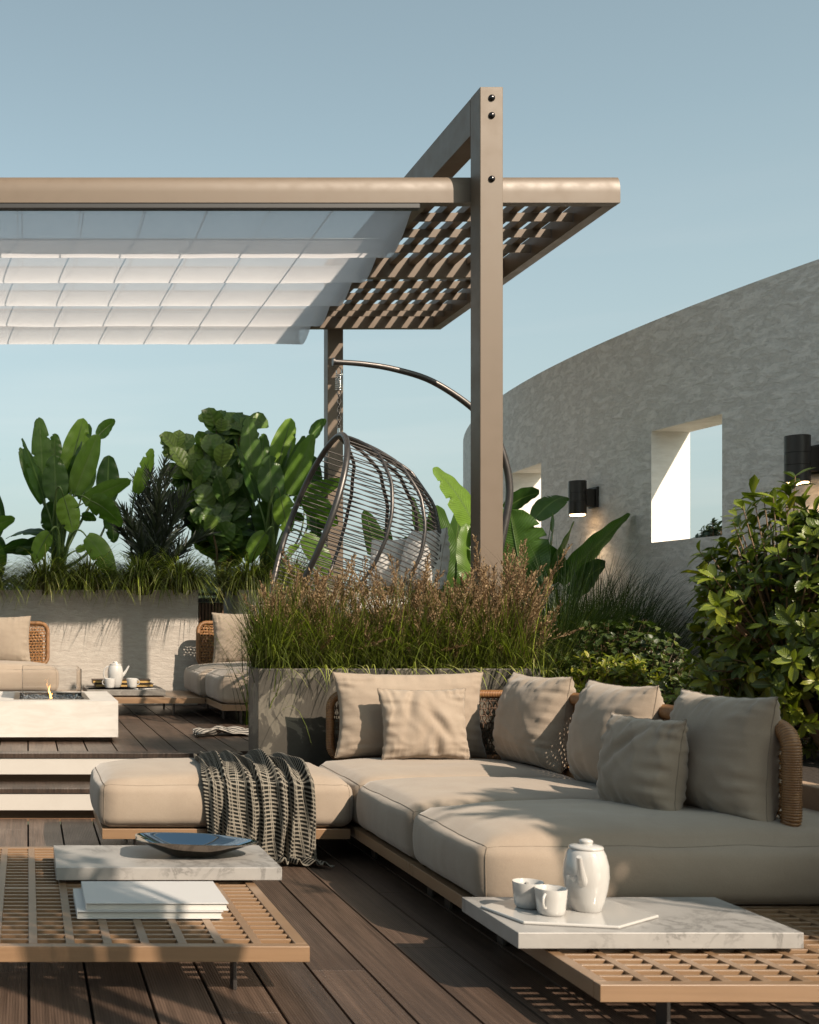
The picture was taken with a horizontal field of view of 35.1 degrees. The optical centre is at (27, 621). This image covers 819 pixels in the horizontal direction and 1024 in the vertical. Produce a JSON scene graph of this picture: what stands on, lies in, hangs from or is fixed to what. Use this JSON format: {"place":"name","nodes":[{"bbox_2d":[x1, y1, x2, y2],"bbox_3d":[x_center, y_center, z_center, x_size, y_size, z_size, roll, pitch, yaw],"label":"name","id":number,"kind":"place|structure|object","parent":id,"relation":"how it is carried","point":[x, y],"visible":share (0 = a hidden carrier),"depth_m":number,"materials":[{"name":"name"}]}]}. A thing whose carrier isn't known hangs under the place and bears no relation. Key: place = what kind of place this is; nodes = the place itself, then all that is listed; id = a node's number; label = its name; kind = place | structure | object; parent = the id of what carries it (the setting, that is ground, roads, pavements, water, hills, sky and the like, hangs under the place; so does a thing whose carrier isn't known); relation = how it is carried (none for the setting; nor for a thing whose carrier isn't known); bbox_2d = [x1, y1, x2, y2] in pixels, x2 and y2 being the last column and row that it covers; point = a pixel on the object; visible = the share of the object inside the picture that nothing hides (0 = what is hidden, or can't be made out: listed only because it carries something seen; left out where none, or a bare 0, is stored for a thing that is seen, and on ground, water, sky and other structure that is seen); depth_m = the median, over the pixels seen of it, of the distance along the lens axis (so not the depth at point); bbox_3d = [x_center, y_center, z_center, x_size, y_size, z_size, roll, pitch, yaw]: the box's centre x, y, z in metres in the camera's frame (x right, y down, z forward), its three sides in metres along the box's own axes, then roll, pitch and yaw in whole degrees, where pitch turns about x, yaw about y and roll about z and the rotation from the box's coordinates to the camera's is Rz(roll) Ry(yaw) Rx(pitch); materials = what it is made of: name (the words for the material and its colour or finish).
{"place":"outdoors","nodes":[
{"label":"outdoors","id":0,"kind":"place"},
{"bbox_2d":[0,703,248,754],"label":"deck","id":1,"kind":"structure","parent":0,"point":[150,728],"depth_m":8.00,"materials":[{"name":"brown wood"}]},
{"bbox_2d":[0,621,49,690],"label":"sofa","id":2,"kind":"object","parent":1,"relation":"on","point":[10,675],"visible":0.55,"depth_m":10.34,"materials":[{"name":"beige fabric"}]},
{"bbox_2d":[0,616,30,661],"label":"back cushion","id":3,"kind":"object","parent":2,"relation":"on","point":[14,638],"visible":0.85,"depth_m":10.57,"materials":[{"name":"beige fabric"}]},
{"bbox_2d":[0,665,117,740],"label":"fire table","id":4,"kind":"object","parent":1,"relation":"on","point":[51,703],"visible":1,"depth_m":7.55,"materials":[{"name":"white concrete"}]},
{"bbox_2d":[0,590,197,704],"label":"stucco planter","id":5,"kind":"object","parent":1,"relation":"on","point":[150,639],"visible":0.46,"depth_m":10.90,"materials":[{"name":"beige paint"}]},
{"bbox_2d":[0,497,14,574],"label":"paddle leaf plant","id":6,"kind":"object","parent":5,"relation":"in","point":[6,521],"visible":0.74,"depth_m":11.31,"materials":[{"name":"green plant"}]},
{"bbox_2d":[0,545,46,605],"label":"grass clump","id":7,"kind":"object","parent":5,"relation":"in","point":[9,580],"visible":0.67,"depth_m":10.86,"materials":[{"name":"green plant"}]},
{"bbox_2d":[0,542,113,611],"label":"grass clump","id":8,"kind":"object","parent":5,"relation":"in","point":[47,577],"visible":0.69,"depth_m":10.81,"materials":[{"name":"green plant"}]},
{"bbox_2d":[3,417,130,578],"bbox_3d":[0.355,-1.177,11.459,1.246,1.570,1.178,0,0,0],"label":"paddle leaf plant","id":9,"kind":"object","parent":5,"relation":"in","point":[57,475],"visible":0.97,"depth_m":11.11,"materials":[{"name":"green plant"}]},
{"bbox_2d":[12,538,156,609],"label":"grass clump","id":10,"kind":"object","parent":5,"relation":"in","point":[89,577],"visible":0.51,"depth_m":10.82,"materials":[{"name":"green plant"}]},
{"bbox_2d":[73,545,200,605],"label":"grass clump","id":11,"kind":"object","parent":5,"relation":"in","point":[137,565],"visible":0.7,"depth_m":10.79,"materials":[{"name":"green plant"}]},
{"bbox_2d":[130,448,173,562],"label":"paddle leaf plant","id":12,"kind":"object","parent":5,"relation":"in","point":[138,483],"visible":0.41,"depth_m":11.49,"materials":[{"name":"green plant"}]},
{"bbox_2d":[109,453,222,571],"bbox_3d":[1.308,-0.914,11.393,1.069,1.395,0.713,0,0,0],"label":"feather palm","id":13,"kind":"object","parent":5,"relation":"in","point":[156,529],"visible":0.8,"depth_m":11.24,"materials":[{"name":"green plant"}]},
{"bbox_2d":[115,539,245,607],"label":"grass clump","id":14,"kind":"object","parent":5,"relation":"in","point":[193,573],"visible":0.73,"depth_m":10.80,"materials":[{"name":"green plant"}]},
{"bbox_2d":[0,751,242,820],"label":"steps","id":15,"kind":"structure","parent":1,"relation":"attached to","point":[44,784],"depth_m":6.92,"materials":[{"name":"white wood"}]},
{"bbox_2d":[113,691,204,715],"bbox_3d":[0.850,0.693,10.088,1.180,0.154,1.023,0,0,0],"label":"platform bench","id":16,"kind":"object","parent":1,"relation":"on","point":[179,697],"visible":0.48,"depth_m":9.58,"materials":[{"name":"brown wood"}]},
{"bbox_2d":[83,685,165,695],"bbox_3d":[0.809,0.587,10.035,0.645,0.056,0.730,0,0,0],"label":"stone slab","id":17,"kind":"object","parent":16,"relation":"on","point":[137,692],"depth_m":9.67,"materials":[{"name":"grey stone"}]},
{"bbox_2d":[87,687,160,688],"bbox_3d":[0.780,0.553,9.840,0.699,0.009,0.188,0,0,7],"label":"tray","id":18,"kind":"object","parent":17,"relation":"on","point":[125,688],"visible":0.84,"depth_m":9.86,"materials":[{"name":"metal"}]},
{"bbox_2d":[102,678,114,687],"bbox_3d":[0.681,0.509,9.790,0.093,0.080,0.093,0,0,45],"label":"tea cup","id":19,"kind":"object","parent":18,"relation":"on","point":[109,682],"visible":1,"depth_m":9.76,"materials":[{"name":"white ceramic"}]},
{"bbox_2d":[103,661,129,687],"bbox_3d":[0.742,0.440,9.884,0.193,0.218,0.132,0,0,-31],"label":"teapot","id":20,"kind":"object","parent":18,"relation":"on","point":[115,671],"visible":0.87,"depth_m":9.83,"materials":[{"name":"white ceramic"}]},
{"bbox_2d":[127,678,139,687],"bbox_3d":[0.869,0.509,9.800,0.093,0.080,0.093,0,0,45],"label":"tea cup","id":21,"kind":"object","parent":18,"relation":"on","point":[131,682],"visible":1,"depth_m":9.77,"materials":[{"name":"white ceramic"}]},
{"bbox_2d":[94,682,153,686],"bbox_3d":[0.825,0.542,10.160,0.500,0.032,0.200,0,0,-1],"label":"book","id":22,"kind":"object","parent":17,"relation":"on","point":[122,685],"visible":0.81,"depth_m":10.07,"materials":[{"name":"yellow paper"}]},
{"bbox_2d":[92,679,150,683],"bbox_3d":[0.802,0.509,10.150,0.495,0.032,0.200,0,0,1],"label":"book","id":23,"kind":"object","parent":22,"relation":"on","point":[142,681],"visible":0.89,"depth_m":10.06,"materials":[{"name":"yellow paper"}]},
{"bbox_2d":[184,621,250,723],"bbox_3d":[2.251,0.380,9.742,1.758,0.780,1.959,0,0,0],"label":"sofa","id":24,"kind":"object","parent":1,"relation":"on","point":[209,684],"visible":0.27,"depth_m":9.37,"materials":[{"name":"beige fabric"}]},
{"bbox_2d":[198,593,223,661],"bbox_3d":[1.920,0.235,12.325,2.080,1.070,0.110,0,0,0],"label":"slat fence","id":25,"kind":"object","parent":24,"relation":"attached to","point":[207,608],"visible":0.02,"depth_m":12.30,"materials":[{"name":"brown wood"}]},
{"bbox_2d":[211,612,264,662],"bbox_3d":[1.872,0.152,10.450,0.484,0.473,0.213,0,-7,3],"label":"back cushion","id":26,"kind":"object","parent":24,"relation":"on","point":[218,628],"visible":0.41,"depth_m":10.38,"materials":[{"name":"beige fabric"}]},
{"bbox_2d":[192,725,248,735],"bbox_3d":[1.327,0.741,7.997,0.497,0.060,0.282,0,0,-14],"label":"striped scarf","id":27,"kind":"object","parent":1,"relation":"on","point":[215,730],"visible":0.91,"depth_m":7.93,"materials":[{"name":"fabric"}]},
{"bbox_2d":[0,87,619,602],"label":"pergola","id":28,"kind":"object","parent":1,"relation":"on","point":[482,197],"visible":0.77,"depth_m":7.92,"materials":[{"name":"brown metal"}]},
{"bbox_2d":[0,211,410,344],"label":"shade canopy","id":29,"kind":"object","parent":28,"relation":"hanging from","point":[173,277],"visible":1,"depth_m":8.96,"materials":[{"name":"fabric"}]},
{"bbox_2d":[224,590,467,626],"bbox_3d":[3.075,0.238,11.325,2.250,1.064,0.850,0,0,0],"label":"stucco planter","id":30,"kind":"object","parent":1,"relation":"on","point":[230,606],"visible":0.07,"depth_m":10.90,"materials":[{"name":"beige concrete"}]},
{"bbox_2d":[159,407,268,598],"bbox_3d":[1.844,-1.170,11.660,0.901,1.888,0.981,0,0,35],"label":"fiddle leaf tree","id":31,"kind":"object","parent":30,"relation":"in","point":[201,459],"visible":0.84,"depth_m":11.40,"materials":[{"name":"green plant"}]},
{"bbox_2d":[188,542,311,605],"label":"grass clump","id":32,"kind":"object","parent":30,"relation":"in","point":[242,576],"visible":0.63,"depth_m":10.88,"materials":[{"name":"green plant"}]},
{"bbox_2d":[205,417,339,578],"bbox_3d":[2.354,-1.177,11.459,1.246,1.570,1.178,0,0,0],"label":"paddle leaf plant","id":33,"kind":"object","parent":30,"relation":"in","point":[275,472],"visible":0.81,"depth_m":11.11,"materials":[{"name":"green plant"}]},
{"bbox_2d":[213,543,352,605],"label":"grass clump","id":34,"kind":"object","parent":30,"relation":"in","point":[293,569],"visible":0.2,"depth_m":10.86,"materials":[{"name":"green plant"}]},
{"bbox_2d":[268,357,512,631],"bbox_3d":[2.436,-0.541,8.148,1.646,2.624,1.120,0,0,25],"label":"egg chair","id":35,"kind":"object","parent":1,"relation":"on","point":[358,445],"visible":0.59,"depth_m":8.28,"materials":[{"name":"grey"}]},
{"bbox_2d":[335,595,406,621],"bbox_3d":[2.330,-0.091,8.300,0.680,0.188,0.800,0,0,0],"label":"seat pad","id":36,"kind":"object","parent":35,"relation":"in","point":[371,609],"visible":0.03,"depth_m":7.97,"materials":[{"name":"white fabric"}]},
{"bbox_2d":[368,538,407,587],"bbox_3d":[2.594,-0.419,8.481,0.285,0.365,0.262,0,-11,35],"label":"throw pillow","id":37,"kind":"object","parent":35,"relation":"on","point":[388,573],"visible":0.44,"depth_m":8.38,"materials":[{"name":"white fabric"}]},
{"bbox_2d":[399,527,449,590],"bbox_3d":[2.763,-0.427,8.218,0.299,0.445,0.326,12,-5,-28],"label":"throw pillow","id":38,"kind":"object","parent":35,"relation":"on","point":[442,562],"visible":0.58,"depth_m":8.10,"materials":[{"name":"white fabric"}]},
{"bbox_2d":[4,549,314,597],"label":"distant trees","id":39,"kind":"object","parent":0,"point":[207,568],"visible":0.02,"depth_m":66.80,"materials":[{"name":"green plant"}]},
{"bbox_2d":[0,819,818,1023],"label":"deck","id":40,"kind":"structure","parent":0,"point":[386,941],"depth_m":3.65,"materials":[{"name":"brown wood"}]},
{"bbox_2d":[0,847,309,989],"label":"coffee table","id":41,"kind":"object","parent":40,"relation":"on","point":[253,925],"visible":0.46,"depth_m":3.63,"materials":[{"name":"brown wood"}]},
{"bbox_2d":[73,888,222,918],"bbox_3d":[0.391,0.934,3.928,0.466,0.024,0.325,0,0,0],"label":"book","id":42,"kind":"object","parent":41,"relation":"on","point":[82,912],"visible":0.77,"depth_m":3.77,"materials":[{"name":"grey paper"}]},
{"bbox_2d":[81,881,228,910],"bbox_3d":[0.414,0.909,3.930,0.456,0.024,0.320,0,0,0],"label":"book","id":43,"kind":"object","parent":42,"relation":"on","point":[153,896],"visible":1,"depth_m":3.86,"materials":[{"name":"grey paper"}]},
{"bbox_2d":[53,845,281,879],"bbox_3d":[0.512,0.918,4.490,0.817,0.058,0.429,0,0,0],"label":"stone slab","id":44,"kind":"object","parent":41,"relation":"on","point":[123,862],"depth_m":4.33,"materials":[{"name":"white stone"}]},
{"bbox_2d":[135,832,258,857],"bbox_3d":[0.641,0.852,4.501,0.472,0.073,0.312,0,0,0],"label":"metal bowl","id":45,"kind":"object","parent":44,"relation":"on","point":[191,845],"visible":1,"depth_m":4.53,"materials":[{"name":"blue"}]},
{"bbox_2d":[90,758,352,844],"bbox_3d":[0.908,0.890,5.760,1.206,0.421,0.788,0,0,0],"label":"ottoman","id":46,"kind":"object","parent":40,"relation":"on","point":[130,798],"visible":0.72,"depth_m":5.40,"materials":[{"name":"beige fabric"}]},
{"bbox_2d":[193,749,334,867],"bbox_3d":[1.078,0.848,5.656,0.567,0.491,0.850,0,0,0],"label":"knit throw","id":47,"kind":"object","parent":46,"relation":"on","point":[264,800],"visible":0.92,"depth_m":5.35,"materials":[{"name":"fabric"}]},
{"bbox_2d":[249,667,540,766],"bbox_3d":[2.029,0.678,6.590,1.542,0.844,0.280,0,0,0],"label":"concrete planter","id":48,"kind":"object","parent":40,"relation":"on","point":[275,727],"visible":0.3,"depth_m":6.45,"materials":[{"name":"grey concrete"}]},
{"bbox_2d":[200,534,655,740],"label":"plumed grass","id":49,"kind":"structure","parent":48,"relation":"in","point":[473,632],"depth_m":6.50,"materials":[{"name":"green plant"}]},
{"bbox_2d":[319,690,818,945],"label":"corner sofa","id":50,"kind":"object","parent":40,"relation":"on","point":[453,831],"visible":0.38,"depth_m":4.02,"materials":[{"name":"beige fabric"}]},
{"bbox_2d":[332,672,486,757],"bbox_3d":[1.985,0.484,6.148,0.792,0.450,0.177,0,-7,0],"label":"back cushion","id":51,"kind":"object","parent":50,"relation":"on","point":[360,725],"visible":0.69,"depth_m":6.10,"materials":[{"name":"beige fabric"}]},
{"bbox_2d":[377,688,471,759],"bbox_3d":[1.999,0.516,5.957,0.463,0.370,0.158,0,-11,-2],"label":"throw pillow","id":52,"kind":"object","parent":50,"relation":"on","point":[423,723],"visible":1,"depth_m":5.91,"materials":[{"name":"beige fabric"}]},
{"bbox_2d":[493,672,575,773],"bbox_3d":[2.500,0.487,5.804,0.313,0.465,0.506,7,-1,-8],"label":"back cushion","id":53,"kind":"object","parent":50,"relation":"on","point":[532,719],"visible":0.88,"depth_m":5.63,"materials":[{"name":"beige fabric"}]},
{"bbox_2d":[566,680,664,783],"bbox_3d":[2.495,0.487,5.013,0.314,0.463,0.494,6,-1,-6],"label":"back cushion","id":54,"kind":"object","parent":50,"relation":"on","point":[597,704],"visible":0.61,"depth_m":4.95,"materials":[{"name":"beige fabric"}]},
{"bbox_2d":[596,711,688,810],"bbox_3d":[2.265,0.531,4.365,0.223,0.377,0.376,8,-2,-14],"label":"throw pillow","id":55,"kind":"object","parent":50,"relation":"on","point":[642,762],"visible":0.91,"depth_m":4.25,"materials":[{"name":"beige fabric"}]},
{"bbox_2d":[670,688,781,821],"bbox_3d":[2.510,0.487,4.271,0.286,0.465,0.505,5,0,-6],"label":"back cushion","id":56,"kind":"object","parent":50,"relation":"on","point":[734,765],"visible":0.71,"depth_m":4.09,"materials":[{"name":"beige fabric"}]},
{"bbox_2d":[521,907,818,1023],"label":"coffee table","id":57,"kind":"object","parent":40,"relation":"on","point":[663,979],"visible":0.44,"depth_m":3.22,"materials":[{"name":"brown wood"}]},
{"bbox_2d":[462,897,803,948],"bbox_3d":[1.812,0.918,3.600,0.817,0.058,0.439,0,0,0],"label":"stone slab","id":58,"kind":"object","parent":57,"relation":"on","point":[697,923],"depth_m":3.42,"materials":[{"name":"white stone"}]},
{"bbox_2d":[481,898,658,928],"bbox_3d":[1.649,0.883,3.606,0.488,0.009,0.379,0,0,0],"label":"tray","id":59,"kind":"object","parent":58,"relation":"on","point":[613,915],"visible":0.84,"depth_m":3.53,"materials":[{"name":"grey ceramic"}]},
{"bbox_2d":[512,878,543,909],"bbox_3d":[1.541,0.839,3.641,0.093,0.080,0.093,0,0,-25],"label":"tea cup","id":60,"kind":"object","parent":59,"relation":"on","point":[524,893],"visible":0.81,"depth_m":3.61,"materials":[{"name":"grey ceramic"}]},
{"bbox_2d":[534,884,567,916],"bbox_3d":[1.572,0.839,3.552,0.093,0.080,0.093,0,0,0],"label":"tea cup","id":61,"kind":"object","parent":59,"relation":"on","point":[551,900],"visible":1,"depth_m":3.52,"materials":[{"name":"grey ceramic"}]},
{"bbox_2d":[562,838,609,912],"bbox_3d":[1.703,0.770,3.598,0.132,0.218,0.193,0,0,4],"label":"teapot","id":62,"kind":"object","parent":59,"relation":"on","point":[586,874],"visible":1,"depth_m":3.56,"materials":[{"name":"grey ceramic"}]},
{"bbox_2d":[796,725,818,810],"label":"bed planter","id":63,"kind":"object","parent":40,"relation":"on","point":[810,781],"depth_m":4.44,"materials":[{"name":"grey concrete"}]},
{"bbox_2d":[419,566,698,680],"bbox_3d":[3.116,0.130,7.214,1.995,1.020,1.899,0,0,40],"label":"grass clump","id":64,"kind":"object","parent":63,"relation":"on","point":[572,624],"visible":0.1,"depth_m":6.84,"materials":[{"name":"green plant"}]},
{"bbox_2d":[424,528,694,659],"bbox_3d":[3.532,0.013,7.596,2.397,1.255,2.478,0,0,0],"label":"grass clump","id":65,"kind":"object","parent":63,"relation":"on","point":[557,590],"visible":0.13,"depth_m":7.27,"materials":[{"name":"green plant"}]},
{"bbox_2d":[540,644,584,677],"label":"shrub","id":66,"kind":"object","parent":63,"relation":"on","point":[557,661],"visible":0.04,"depth_m":6.86,"materials":[{"name":"green plant"}]},
{"bbox_2d":[515,535,708,660],"bbox_3d":[3.819,0.038,7.880,2.350,1.204,2.178,0,0,0],"label":"grass clump","id":67,"kind":"object","parent":63,"relation":"on","point":[658,619],"visible":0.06,"depth_m":7.56,"materials":[{"name":"green plant"}]},
{"bbox_2d":[558,650,667,692],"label":"shrub","id":68,"kind":"object","parent":63,"relation":"on","point":[635,672],"visible":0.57,"depth_m":6.39,"materials":[{"name":"green plant"}]},
{"bbox_2d":[544,614,691,704],"bbox_3d":[3.477,0.320,6.994,0.887,0.732,0.837,0,0,-37],"label":"round leaf shrub","id":69,"kind":"object","parent":63,"relation":"on","point":[656,659],"visible":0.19,"depth_m":6.82,"materials":[{"name":"green plant"}]},
{"bbox_2d":[547,556,709,677],"bbox_3d":[4.161,0.077,8.176,2.081,1.126,2.229,0,0,0],"label":"grass clump","id":70,"kind":"object","parent":63,"relation":"on","point":[675,628],"visible":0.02,"depth_m":7.91,"materials":[{"name":"green plant"}]},
{"bbox_2d":[647,649,717,701],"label":"shrub","id":71,"kind":"object","parent":63,"relation":"on","point":[674,679],"visible":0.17,"depth_m":6.66,"materials":[{"name":"green plant"}]},
{"bbox_2d":[630,675,818,758],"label":"glossy shrub","id":72,"kind":"object","parent":63,"relation":"on","point":[809,747],"visible":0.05,"depth_m":5.57,"materials":[{"name":"green plant"}]},
{"bbox_2d":[681,467,818,748],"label":"glossy shrub","id":73,"kind":"object","parent":63,"relation":"on","point":[767,635],"visible":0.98,"depth_m":5.22,"materials":[{"name":"green plant"}]},
{"bbox_2d":[0,0,818,589],"label":"sky","id":74,"kind":"structure","parent":0,"point":[704,113],"materials":[{"name":"blue"}]},
{"bbox_2d":[361,467,629,613],"bbox_3d":[3.567,-0.243,9.060,1.954,1.857,0.892,0,0,17],"label":"paddle leaf plant","id":75,"kind":"object","parent":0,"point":[522,524],"visible":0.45,"depth_m":8.85,"materials":[{"name":"green plant"}]},
{"bbox_2d":[463,259,818,719],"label":"curved wall","id":76,"kind":"structure","parent":0,"point":[617,420],"depth_m":8.63,"materials":[{"name":"paint"}]},
{"bbox_2d":[568,480,598,515],"bbox_3d":[4.425,-0.983,9.433,0.210,0.278,0.136,0,0,0],"label":"wall lamp","id":77,"kind":"object","parent":76,"relation":"attached to","point":[581,497],"visible":1,"depth_m":9.38,"materials":[{"name":"grey metal"}]},
{"bbox_2d":[784,434,818,484],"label":"wall lamp","id":78,"kind":"object","parent":76,"relation":"attached to","point":[801,453],"visible":0.84,"depth_m":7.11,"materials":[{"name":"grey metal"}]},
{"bbox_2d":[693,516,721,537],"bbox_3d":[15.460,2.892,25.976,1.942,10.498,2.051,0,0,-41],"label":"tree","id":79,"kind":"object","parent":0,"point":[710,530],"visible":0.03,"depth_m":25.96,"materials":[{"name":"green plant"}]}
]}

